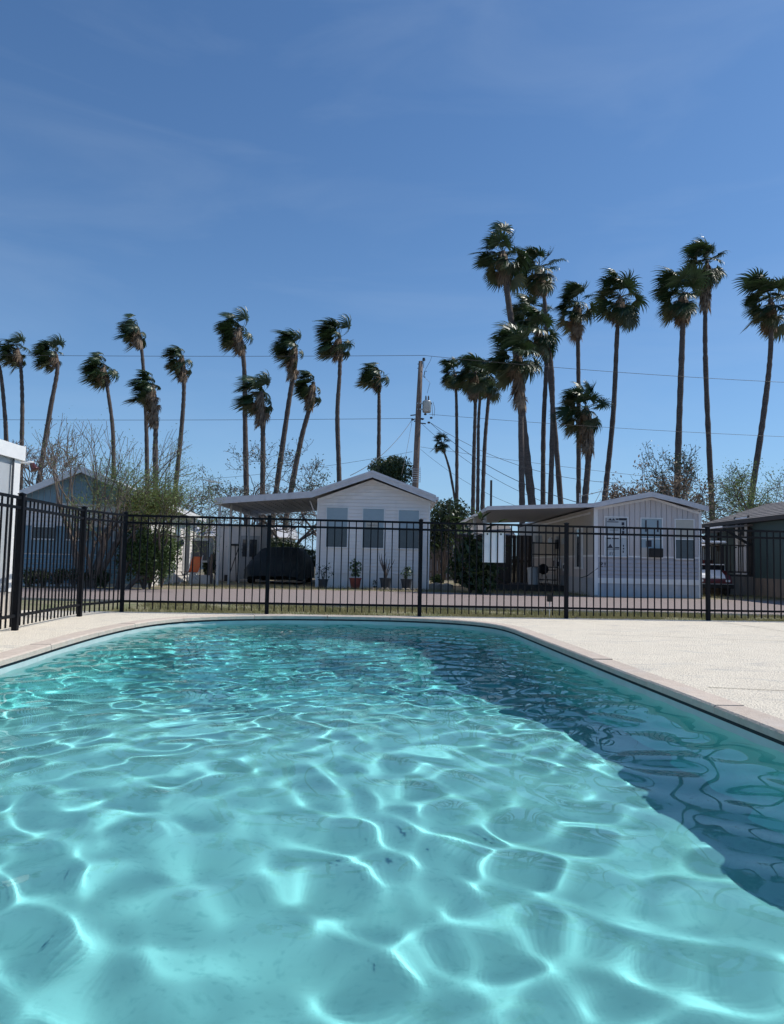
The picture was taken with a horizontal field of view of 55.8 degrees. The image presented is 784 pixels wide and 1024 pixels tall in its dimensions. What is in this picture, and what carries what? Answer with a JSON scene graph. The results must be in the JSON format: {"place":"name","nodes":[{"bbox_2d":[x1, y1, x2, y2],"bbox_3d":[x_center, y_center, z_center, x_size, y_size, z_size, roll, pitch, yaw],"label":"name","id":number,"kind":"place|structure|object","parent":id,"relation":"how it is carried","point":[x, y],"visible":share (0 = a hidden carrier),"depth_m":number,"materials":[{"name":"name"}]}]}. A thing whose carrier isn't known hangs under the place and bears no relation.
{"place":"outdoors","nodes":[
{"label":"outdoors","id":0,"kind":"place"},
{"bbox_2d":[0,439,25,619],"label":"pool building","id":1,"kind":"structure","parent":0,"point":[12,456],"depth_m":9.72,"materials":[{"name":"concrete"}]},
{"bbox_2d":[21,461,38,471],"bbox_3d":[-4.994,-0.620,10.075,0.375,0.150,0.122,1,-4,0],"label":"flood lamp","id":2,"kind":"object","parent":1,"relation":"attached to","point":[33,466],"visible":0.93,"depth_m":10.05,"materials":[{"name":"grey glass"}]},
{"bbox_2d":[202,546,216,576],"bbox_3d":[-7.262,2.059,29.532,0.626,1.396,0.793,1,-4,0],"label":"evergreen bush","id":3,"kind":"object","parent":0,"point":[204,566],"visible":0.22,"depth_m":29.41,"materials":[{"name":"green plant"}]},
{"bbox_2d":[196,526,297,568],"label":"distant house","id":4,"kind":"structure","parent":0,"point":[280,535],"depth_m":60.80,"materials":[{"name":"beige"}]},
{"bbox_2d":[215,470,438,589],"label":"white house","id":5,"kind":"structure","parent":0,"point":[373,495],"depth_m":24.77,"materials":[{"name":"plastic"}]},
{"bbox_2d":[325,506,348,547],"bbox_3d":[-1.845,0.511,24.772,0.768,1.386,0.055,1,-4,0],"label":"window","id":6,"kind":"structure","parent":5,"relation":"in","point":[337,513],"depth_m":24.77,"materials":[{"name":"grey glass"}]},
{"bbox_2d":[361,508,384,548],"bbox_3d":[-0.629,0.546,24.771,0.768,1.376,0.055,1,-4,0],"label":"window","id":7,"kind":"structure","parent":5,"relation":"in","point":[377,514],"depth_m":24.77,"materials":[{"name":"grey glass"}]},
{"bbox_2d":[397,509,419,549],"bbox_3d":[0.557,0.581,24.770,0.748,1.346,0.055,1,-4,0],"label":"window","id":8,"kind":"structure","parent":5,"relation":"in","point":[403,514],"depth_m":24.77,"materials":[{"name":"grey glass"}]},
{"bbox_2d":[0,623,783,1023],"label":"pool water","id":9,"kind":"structure","parent":0,"point":[278,823],"depth_m":2.60,"materials":[{"name":"liquid"}]},
{"bbox_2d":[0,610,783,719],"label":"pool deck","id":10,"kind":"structure","parent":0,"point":[741,662],"depth_m":8.27,"materials":[{"name":"concrete"}]},
{"bbox_2d":[0,492,783,630],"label":"pool fence","id":11,"kind":"object","parent":10,"relation":"on","point":[21,509],"visible":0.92,"depth_m":11.70,"materials":[{"name":"metal"}]},
{"bbox_2d":[482,532,503,562],"bbox_3d":[1.657,0.573,12.015,0.368,0.495,0.012,1,-4,0],"label":"blank sign","id":12,"kind":"object","parent":11,"relation":"attached to","point":[494,547],"visible":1,"depth_m":12.02,"materials":[{"name":"white paint"}]},
{"bbox_2d":[0,0,783,552],"label":"sky","id":13,"kind":"structure","parent":0,"point":[173,165],"materials":[{"name":"blue"}]},
{"bbox_2d":[22,588,783,614],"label":"road","id":14,"kind":"structure","parent":0,"point":[248,595],"depth_m":18.16,"materials":[{"name":"asphalt"}]},
{"bbox_2d":[23,569,783,600],"bbox_3d":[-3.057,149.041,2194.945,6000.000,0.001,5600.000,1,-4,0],"label":"ground","id":15,"kind":"structure","parent":0,"point":[308,584],"depth_m":24.07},
{"bbox_2d":[0,341,8,441],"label":"palm tree","id":16,"kind":"object","parent":15,"relation":"on","point":[4,411],"visible":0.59,"depth_m":66.63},
{"bbox_2d":[0,330,29,490],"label":"palm tree","id":17,"kind":"object","parent":15,"relation":"on","point":[10,353],"visible":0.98,"depth_m":66.69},
{"bbox_2d":[23,567,37,586],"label":"hedge","id":18,"kind":"object","parent":15,"relation":"on","point":[24,573],"visible":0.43,"depth_m":20.55,"materials":[{"name":"green plant"}]},
{"bbox_2d":[35,568,48,586],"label":"hedge","id":19,"kind":"object","parent":15,"relation":"on","point":[36,574],"visible":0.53,"depth_m":20.52,"materials":[{"name":"green plant"}]},
{"bbox_2d":[27,334,65,483],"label":"palm tree","id":20,"kind":"object","parent":15,"relation":"on","point":[48,363],"visible":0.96,"depth_m":66.58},
{"bbox_2d":[12,414,84,488],"bbox_3d":[-14.394,-0.634,29.804,4.480,6.592,6.852,4,-5,-31],"label":"bare tree","id":21,"kind":"object","parent":15,"relation":"on","point":[40,474],"visible":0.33,"depth_m":30.92,"materials":[{"name":"brown plant"}]},
{"bbox_2d":[50,568,67,587],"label":"hedge","id":22,"kind":"object","parent":15,"relation":"on","point":[58,577],"visible":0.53,"depth_m":20.59,"materials":[{"name":"green plant"}]},
{"bbox_2d":[77,351,119,477],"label":"palm tree","id":23,"kind":"object","parent":15,"relation":"on","point":[95,372],"visible":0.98,"depth_m":62.85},
{"bbox_2d":[93,571,111,588],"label":"hedge","id":24,"kind":"object","parent":15,"relation":"on","point":[102,579],"visible":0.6,"depth_m":20.51,"materials":[{"name":"green plant"}]},
{"bbox_2d":[20,405,201,587],"bbox_3d":[-8.495,-0.396,20.851,4.992,5.128,5.129,0,-4,14],"label":"bare shrub","id":25,"kind":"object","parent":15,"relation":"on","point":[54,469],"visible":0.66,"depth_m":20.55,"materials":[{"name":"brown plant"}]},
{"bbox_2d":[19,466,205,587],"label":"blue house","id":26,"kind":"structure","parent":15,"relation":"on","point":[42,491],"depth_m":21.75,"materials":[{"name":"blue painted siding"},{"name":"grey aluminium"}]},
{"bbox_2d":[31,526,56,539],"bbox_3d":[-10.167,0.609,21.612,0.680,0.413,0.055,2,-4,-6],"label":"window","id":27,"kind":"structure","parent":26,"relation":"in","point":[38,536],"depth_m":21.61,"materials":[{"name":"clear glass"}]},
{"bbox_2d":[184,522,189,573],"bbox_3d":[-7.954,1.376,28.648,0.040,2.000,1.100,2,-4,-6],"label":"door","id":28,"kind":"structure","parent":26,"relation":"in","point":[187,546],"depth_m":28.79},
{"bbox_2d":[112,313,148,485],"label":"palm tree","id":29,"kind":"object","parent":15,"relation":"on","point":[131,334],"visible":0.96,"depth_m":65.20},
{"bbox_2d":[50,438,229,588],"bbox_3d":[-7.004,0.036,20.575,4.975,4.317,4.802,3,-4,-30],"label":"feathery tree","id":30,"kind":"object","parent":15,"relation":"on","point":[174,500],"visible":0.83,"depth_m":19.97,"materials":[{"name":"green plant"}]},
{"bbox_2d":[122,369,161,492],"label":"palm tree","id":31,"kind":"object","parent":15,"relation":"on","point":[148,402],"visible":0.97,"depth_m":55.31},
{"bbox_2d":[112,484,182,588],"bbox_3d":[-6.856,0.677,20.962,1.837,3.017,1.772,-1,-4,25],"label":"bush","id":32,"kind":"object","parent":15,"relation":"on","point":[150,513],"visible":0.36,"depth_m":20.80,"materials":[{"name":"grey plant"}]},
{"bbox_2d":[113,525,182,588],"bbox_3d":[-6.879,1.264,20.767,2.038,1.832,1.566,1,-4,0],"label":"green bush","id":33,"kind":"object","parent":15,"relation":"on","point":[150,561],"visible":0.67,"depth_m":20.46,"materials":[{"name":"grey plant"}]},
{"bbox_2d":[161,345,192,490],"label":"palm tree","id":34,"kind":"object","parent":15,"relation":"on","point":[181,372],"visible":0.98,"depth_m":66.63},
{"bbox_2d":[180,556,202,585],"bbox_3d":[-6.665,1.931,24.539,0.528,1.014,0.573,-1,-4,30],"label":"folding chair","id":35,"kind":"object","parent":15,"relation":"on","point":[196,567],"visible":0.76,"depth_m":24.69,"materials":[{"name":"orange fabric"}]},
{"bbox_2d":[189,538,212,583],"bbox_3d":[-6.787,1.742,26.433,0.720,1.620,0.560,1,-4,0],"label":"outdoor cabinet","id":36,"kind":"object","parent":15,"relation":"on","point":[203,579],"visible":0.38,"depth_m":26.19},
{"bbox_2d":[169,486,233,540],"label":"bare tree","id":37,"kind":"object","parent":15,"relation":"on","point":[201,511],"visible":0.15,"depth_m":41.09,"materials":[{"name":"brown plant"}]},
{"bbox_2d":[213,306,253,523],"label":"palm tree","id":38,"kind":"object","parent":15,"relation":"on","point":[231,329],"visible":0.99,"depth_m":57.26,"materials":[{"name":"plant"}]},
{"bbox_2d":[172,437,310,551],"bbox_3d":[-7.890,0.341,38.182,6.737,8.380,9.533,2,-4,-14],"label":"sparse tree","id":39,"kind":"object","parent":15,"relation":"on","point":[241,489],"visible":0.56,"depth_m":36.78,"materials":[{"name":"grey plant"}]},
{"bbox_2d":[215,526,272,581],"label":"garden shed","id":40,"kind":"structure","parent":15,"relation":"on","point":[235,532],"depth_m":30.13,"materials":[{"name":"white plastic"}]},
{"bbox_2d":[242,539,256,556],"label":"window","id":41,"kind":"structure","parent":40,"relation":"in","point":[244,540],"depth_m":30.11,"materials":[{"name":"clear glass"}]},
{"bbox_2d":[240,536,259,578],"bbox_3d":[-5.821,1.844,30.106,0.834,1.750,0.020,1,-4,0],"label":"door","id":42,"kind":"structure","parent":40,"relation":"in","point":[242,559],"depth_m":30.10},
{"bbox_2d":[231,370,272,524],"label":"palm tree","id":43,"kind":"object","parent":15,"relation":"on","point":[257,407],"visible":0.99,"depth_m":52.25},
{"bbox_2d":[235,481,314,539],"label":"bare tree","id":44,"kind":"object","parent":15,"relation":"on","point":[275,515],"visible":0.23,"depth_m":49.02,"materials":[{"name":"brown plant"}]},
{"bbox_2d":[244,547,314,583],"bbox_3d":[-4.405,2.072,29.296,2.370,1.445,5.150,1,-4,0],"label":"covered car","id":45,"kind":"object","parent":15,"relation":"on","point":[286,563],"visible":0.77,"depth_m":27.78,"materials":[{"name":"black fabric"}]},
{"bbox_2d":[268,327,303,539],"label":"palm tree","id":46,"kind":"object","parent":15,"relation":"on","point":[289,357],"visible":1,"depth_m":57.14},
{"bbox_2d":[271,537,315,569],"bbox_3d":[-4.840,2.114,33.469,3.644,1.944,1.855,1,-4,0],"label":"ivy bush","id":47,"kind":"object","parent":15,"relation":"on","point":[280,544],"visible":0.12,"depth_m":33.32,"materials":[{"name":"green plant"}]},
{"bbox_2d":[263,453,327,540],"bbox_3d":[-4.645,0.318,35.460,3.781,5.794,6.139,1,-4,0],"label":"sparse tree","id":48,"kind":"object","parent":15,"relation":"on","point":[302,514],"visible":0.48,"depth_m":34.37,"materials":[{"name":"brown plant"}]},
{"bbox_2d":[282,370,321,529],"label":"palm tree","id":49,"kind":"object","parent":15,"relation":"on","point":[305,392],"visible":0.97,"depth_m":62.67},
{"bbox_2d":[286,467,334,547],"bbox_3d":[-3.258,0.639,38.193,5.382,5.653,4.467,4,-5,-35],"label":"sparse tree","id":50,"kind":"object","parent":15,"relation":"on","point":[308,533],"visible":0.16,"depth_m":36.64,"materials":[{"name":"brown plant"}]},
{"bbox_2d":[313,563,332,587],"bbox_3d":[-2.230,2.072,24.210,0.676,0.848,0.650,5,-5,-44],"label":"potted plant","id":51,"kind":"object","parent":15,"relation":"on","point":[322,582],"visible":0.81,"depth_m":24.11,"materials":[{"name":"green plant"}]},
{"bbox_2d":[312,313,354,481],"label":"palm tree","id":52,"kind":"object","parent":15,"relation":"on","point":[336,351],"visible":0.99,"depth_m":52.47,"materials":[{"name":"plant"}]},
{"bbox_2d":[349,558,361,588],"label":"potted plant","id":53,"kind":"object","parent":15,"relation":"on","point":[352,582],"visible":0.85,"depth_m":24.18,"materials":[{"name":"green plant"}]},
{"bbox_2d":[354,362,389,467],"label":"palm tree","id":54,"kind":"object","parent":15,"relation":"on","point":[371,377],"visible":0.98,"depth_m":66.57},
{"bbox_2d":[379,554,394,589],"bbox_3d":[-0.244,1.946,24.273,0.473,1.190,0.541,4,-5,-38],"label":"potted plant","id":55,"kind":"object","parent":15,"relation":"on","point":[387,582],"visible":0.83,"depth_m":24.16,"materials":[{"name":"green plant"}]},
{"bbox_2d":[367,455,412,484],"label":"dark tree","id":56,"kind":"object","parent":15,"relation":"on","point":[392,466],"visible":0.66,"depth_m":40.79,"materials":[{"name":"green plant"}]},
{"bbox_2d":[21,600,783,621],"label":"grass verge","id":57,"kind":"object","parent":15,"relation":"on","point":[132,604],"depth_m":13.26,"materials":[{"name":"plant"}]},
{"bbox_2d":[22,597,782,616],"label":"road kerb","id":58,"kind":"structure","parent":15,"relation":"on","point":[97,600],"depth_m":14.35,"materials":[{"name":"concrete"}]},
{"bbox_2d":[400,566,411,588],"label":"potted plant","id":59,"kind":"object","parent":15,"relation":"on","point":[408,583],"visible":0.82,"depth_m":24.15,"materials":[{"name":"green plant"}]},
{"bbox_2d":[410,357,434,487],"bbox_3d":[1.481,-2.246,37.173,1.227,11.371,0.450,1,-4,9],"label":"utility pole","id":60,"kind":"object","parent":15,"relation":"on","point":[426,403],"visible":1,"depth_m":37.26,"materials":[{"name":"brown wood"}]},
{"bbox_2d":[22,355,422,355],"bbox_3d":[-9.939,-8.040,37.914,23.088,0.302,0.022,1,-4,1],"label":"overhead wire","id":61,"kind":"object","parent":60,"relation":"attached to","point":[71,355],"visible":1,"depth_m":38.08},
{"bbox_2d":[259,418,411,419],"bbox_3d":[-10.150,-4.738,37.691,22.408,0.428,0.020,1,-4,2],"label":"overhead wire","id":62,"kind":"object","parent":60,"relation":"attached to","point":[318,419],"visible":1,"depth_m":37.54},
{"bbox_2d":[433,425,579,502],"bbox_3d":[4.218,-2.373,30.987,0.024,5.074,13.356,3,-4,-20],"label":"overhead wire","id":63,"kind":"object","parent":60,"relation":"attached to","point":[508,476],"visible":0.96,"depth_m":29.34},
{"bbox_2d":[431,423,647,482],"bbox_3d":[6.688,-2.917,35.287,10.407,3.304,0.020,0,-4,23],"label":"overhead wire","id":64,"kind":"object","parent":60,"relation":"attached to","point":[529,468],"visible":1,"depth_m":35.32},
{"bbox_2d":[423,355,771,381],"bbox_3d":[11.719,-7.146,37.182,20.282,1.297,0.022,1,-4,2],"label":"overhead wire","id":65,"kind":"object","parent":60,"relation":"attached to","point":[597,370],"visible":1,"depth_m":37.23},
{"bbox_2d":[423,447,783,489],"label":"overhead wire","id":66,"kind":"object","parent":60,"relation":"attached to","point":[569,467],"visible":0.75,"depth_m":36.90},
{"bbox_2d":[430,414,783,436],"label":"overhead wire","id":67,"kind":"object","parent":60,"relation":"attached to","point":[610,427],"visible":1,"depth_m":37.11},
{"bbox_2d":[430,572,443,583],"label":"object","id":68,"kind":"object","parent":15,"relation":"on","point":[437,578],"visible":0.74,"depth_m":27.21,"materials":[{"name":"green plant"}]},
{"bbox_2d":[429,548,453,579],"bbox_3d":[3.788,2.691,37.940,4.200,1.650,0.060,1,-4,0],"label":"board fence","id":69,"kind":"object","parent":15,"relation":"on","point":[431,567],"visible":0.06,"depth_m":37.91,"materials":[{"name":"brown wood"}]},
{"bbox_2d":[431,431,455,499],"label":"palm tree","id":70,"kind":"object","parent":15,"relation":"on","point":[442,446],"visible":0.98,"depth_m":66.34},
{"bbox_2d":[438,357,463,504],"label":"palm tree","id":71,"kind":"object","parent":15,"relation":"on","point":[449,365],"visible":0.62,"depth_m":66.50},
{"bbox_2d":[429,498,472,582],"bbox_3d":[2.300,1.220,33.055,2.845,3.940,2.500,1,-4,0],"label":"dark tree","id":72,"kind":"object","parent":15,"relation":"on","point":[453,510],"visible":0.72,"depth_m":32.76,"materials":[{"name":"green plant"}]},
{"bbox_2d":[155,582,783,599],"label":"weeds","id":73,"kind":"object","parent":15,"relation":"on","point":[364,588],"visible":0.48,"depth_m":23.10,"materials":[{"name":"green plant"}]},
{"bbox_2d":[433,506,510,593],"bbox_3d":[2.507,1.135,22.365,2.268,2.683,2.109,0,-4,16],"label":"broad leaved shrub","id":74,"kind":"object","parent":15,"relation":"on","point":[473,566],"visible":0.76,"depth_m":22.22,"materials":[{"name":"green plant"}]},
{"bbox_2d":[447,352,496,515],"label":"palm tree","id":75,"kind":"object","parent":15,"relation":"on","point":[474,388],"visible":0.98,"depth_m":60.67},
{"bbox_2d":[464,358,494,511],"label":"palm tree","id":76,"kind":"object","parent":15,"relation":"on","point":[478,461],"visible":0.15,"depth_m":66.36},
{"bbox_2d":[477,359,506,509],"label":"palm tree","id":77,"kind":"object","parent":15,"relation":"on","point":[492,396],"visible":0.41,"depth_m":66.43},
{"bbox_2d":[478,536,510,582],"bbox_3d":[3.744,1.882,28.130,1.400,1.900,0.725,1,-4,0],"label":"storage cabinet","id":78,"kind":"object","parent":15,"relation":"on","point":[507,563],"visible":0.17,"depth_m":27.76,"materials":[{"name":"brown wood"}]},
{"bbox_2d":[470,221,535,523],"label":"palm tree","id":79,"kind":"object","parent":15,"relation":"on","point":[501,270],"visible":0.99,"depth_m":47.55,"materials":[{"name":"plant"}]},
{"bbox_2d":[478,320,543,527],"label":"palm tree","id":80,"kind":"object","parent":15,"relation":"on","point":[509,336],"visible":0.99,"depth_m":41.80,"materials":[{"name":"plant"}]},
{"bbox_2d":[486,582,563,591],"bbox_3d":[4.377,2.685,26.766,3.100,0.200,3.020,1,-4,0],"label":"carport porch","id":81,"kind":"object","parent":15,"relation":"on","point":[534,587],"visible":0.45,"depth_m":25.26,"materials":[{"name":"grey concrete"}]},
{"bbox_2d":[527,567,537,584],"bbox_3d":[4.987,2.243,26.115,0.450,0.620,0.439,1,-4,0],"label":"water butt","id":82,"kind":"object","parent":81,"relation":"on","point":[535,575],"visible":0.71,"depth_m":25.96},
{"bbox_2d":[531,542,557,584],"bbox_3d":[5.425,1.826,26.344,0.880,1.500,0.440,1,-4,0],"label":"shelf rack","id":83,"kind":"object","parent":81,"relation":"on","point":[554,567],"visible":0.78,"depth_m":26.16,"materials":[{"name":"metal"}]},
{"bbox_2d":[539,564,555,584],"bbox_3d":[5.404,2.178,25.870,0.609,0.739,0.369,1,-4,0],"label":"barbecue","id":84,"kind":"object","parent":81,"relation":"on","point":[542,570],"visible":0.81,"depth_m":25.75,"materials":[{"name":"black paint"}]},
{"bbox_2d":[502,293,563,503],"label":"palm tree","id":85,"kind":"object","parent":15,"relation":"on","point":[522,297],"visible":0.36,"depth_m":55.33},
{"bbox_2d":[512,300,561,503],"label":"palm tree","id":86,"kind":"object","parent":15,"relation":"on","point":[546,346],"visible":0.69,"depth_m":47.10,"materials":[{"name":"plant"}]},
{"bbox_2d":[516,246,567,504],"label":"palm tree","id":87,"kind":"object","parent":15,"relation":"on","point":[540,278],"visible":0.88,"depth_m":49.78,"materials":[{"name":"plant"}]},
{"bbox_2d":[551,281,598,503],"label":"palm tree","id":88,"kind":"object","parent":15,"relation":"on","point":[574,327],"visible":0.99,"depth_m":54.11,"materials":[{"name":"plant"}]},
{"bbox_2d":[549,379,613,502],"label":"palm tree","id":89,"kind":"object","parent":15,"relation":"on","point":[585,432],"visible":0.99,"depth_m":46.90,"materials":[{"name":"plant"}]},
{"bbox_2d":[459,492,708,598],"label":"beige house","id":90,"kind":"structure","parent":15,"relation":"on","point":[652,509],"depth_m":22.18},
{"bbox_2d":[454,534,531,583],"bbox_3d":[4.291,2.019,31.471,3.300,2.100,0.060,1,-4,0],"label":"carport screen","id":91,"kind":"object","parent":90,"relation":"attached to","point":[521,555],"visible":0.22,"depth_m":31.46,"materials":[{"name":"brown wood"}]},
{"bbox_2d":[574,528,582,568],"bbox_3d":[6.015,1.162,23.859,0.048,1.353,0.950,1,-4,0],"label":"side window","id":92,"kind":"structure","parent":90,"relation":"in","point":[576,536],"depth_m":23.90,"materials":[{"name":"grey glass"}]},
{"bbox_2d":[604,516,628,557],"bbox_3d":[6.716,0.745,22.162,0.720,1.220,0.055,1,-4,0],"label":"window","id":93,"kind":"structure","parent":90,"relation":"in","point":[608,520],"depth_m":22.16,"materials":[{"name":"black"}]},
{"bbox_2d":[640,517,662,558],"bbox_3d":[7.773,0.781,22.161,0.676,1.220,0.055,1,-4,0],"label":"window","id":94,"kind":"structure","parent":90,"relation":"in","point":[644,522],"depth_m":22.17,"materials":[{"name":"black"}]},
{"bbox_2d":[674,519,694,559],"bbox_3d":[8.759,0.817,22.160,0.595,1.220,0.055,1,-4,0],"label":"window","id":95,"kind":"structure","parent":90,"relation":"in","point":[678,523],"depth_m":22.16,"materials":[{"name":"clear glass"}]},
{"bbox_2d":[589,268,649,500],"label":"palm tree","id":96,"kind":"object","parent":15,"relation":"on","point":[624,315],"visible":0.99,"depth_m":49.82,"materials":[{"name":"plant"}]},
{"bbox_2d":[599,452,736,547],"bbox_3d":[12.113,0.428,33.645,4.855,6.197,8.136,3,-4,-20],"label":"withered tree","id":97,"kind":"object","parent":15,"relation":"on","point":[674,488],"visible":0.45,"depth_m":33.30,"materials":[{"name":"brown plant"}]},
{"bbox_2d":[647,262,714,495],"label":"palm tree","id":98,"kind":"object","parent":15,"relation":"on","point":[681,310],"visible":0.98,"depth_m":43.97,"materials":[{"name":"plant"}]},
{"bbox_2d":[631,440,733,521],"bbox_3d":[12.416,-0.034,34.442,5.539,7.123,6.445,4,-5,-34],"label":"half green tree","id":99,"kind":"object","parent":15,"relation":"on","point":[683,457],"visible":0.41,"depth_m":34.07,"materials":[{"name":"grey plant"}]},
{"bbox_2d":[679,235,728,520],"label":"palm tree","id":100,"kind":"object","parent":15,"relation":"on","point":[696,250],"visible":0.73,"depth_m":49.82,"materials":[{"name":"plant"}]},
{"bbox_2d":[702,541,733,595],"bbox_3d":[10.687,1.925,25.467,1.180,1.840,2.503,1,-4,4],"label":"golf cart","id":101,"kind":"object","parent":15,"relation":"on","point":[718,581],"visible":0.35,"depth_m":24.42,"materials":[{"name":"black metal"}]},
{"bbox_2d":[702,544,752,595],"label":"wall","id":102,"kind":"structure","parent":15,"relation":"on","point":[744,583],"depth_m":24.88,"materials":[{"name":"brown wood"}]},
{"bbox_2d":[685,457,783,534],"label":"crooked tree","id":103,"kind":"object","parent":15,"relation":"on","point":[737,495],"visible":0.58,"depth_m":31.35,"materials":[{"name":"green plant"}]},
{"bbox_2d":[702,501,783,598],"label":"green house","id":104,"kind":"structure","parent":15,"relation":"on","point":[770,516],"depth_m":24.76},
{"bbox_2d":[735,517,746,574],"bbox_3d":[12.170,1.185,25.796,0.083,1.980,0.900,1,-4,0],"label":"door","id":105,"kind":"structure","parent":104,"relation":"in","point":[737,542],"depth_m":25.87,"materials":[{"name":"grey glass"}]},
{"bbox_2d":[709,465,783,515],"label":"green haze tree","id":106,"kind":"object","parent":15,"relation":"on","point":[750,496],"visible":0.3,"depth_m":36.79,"materials":[{"name":"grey plant"}]},
{"bbox_2d":[731,266,783,508],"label":"palm tree","id":107,"kind":"object","parent":15,"relation":"on","point":[768,318],"visible":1,"depth_m":42.99,"materials":[{"name":"plant"}]},
{"bbox_2d":[431,525,514,576],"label":"distant house","id":108,"kind":"structure","parent":0,"point":[500,528],"depth_m":48.60,"materials":[{"name":"white plastic"}]},
{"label":"pool floor","id":109,"kind":"structure","parent":0,"visible":0},
{"bbox_2d":[0,620,783,752],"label":"pool wall","id":110,"kind":"structure","parent":109,"relation":"on","point":[750,736],"depth_m":7.29,"materials":[{"name":"paint"}]},
{"bbox_2d":[0,614,783,745],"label":"pool coping","id":111,"kind":"object","parent":110,"relation":"on","point":[764,725],"visible":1,"depth_m":6.83,"materials":[{"name":"concrete"}]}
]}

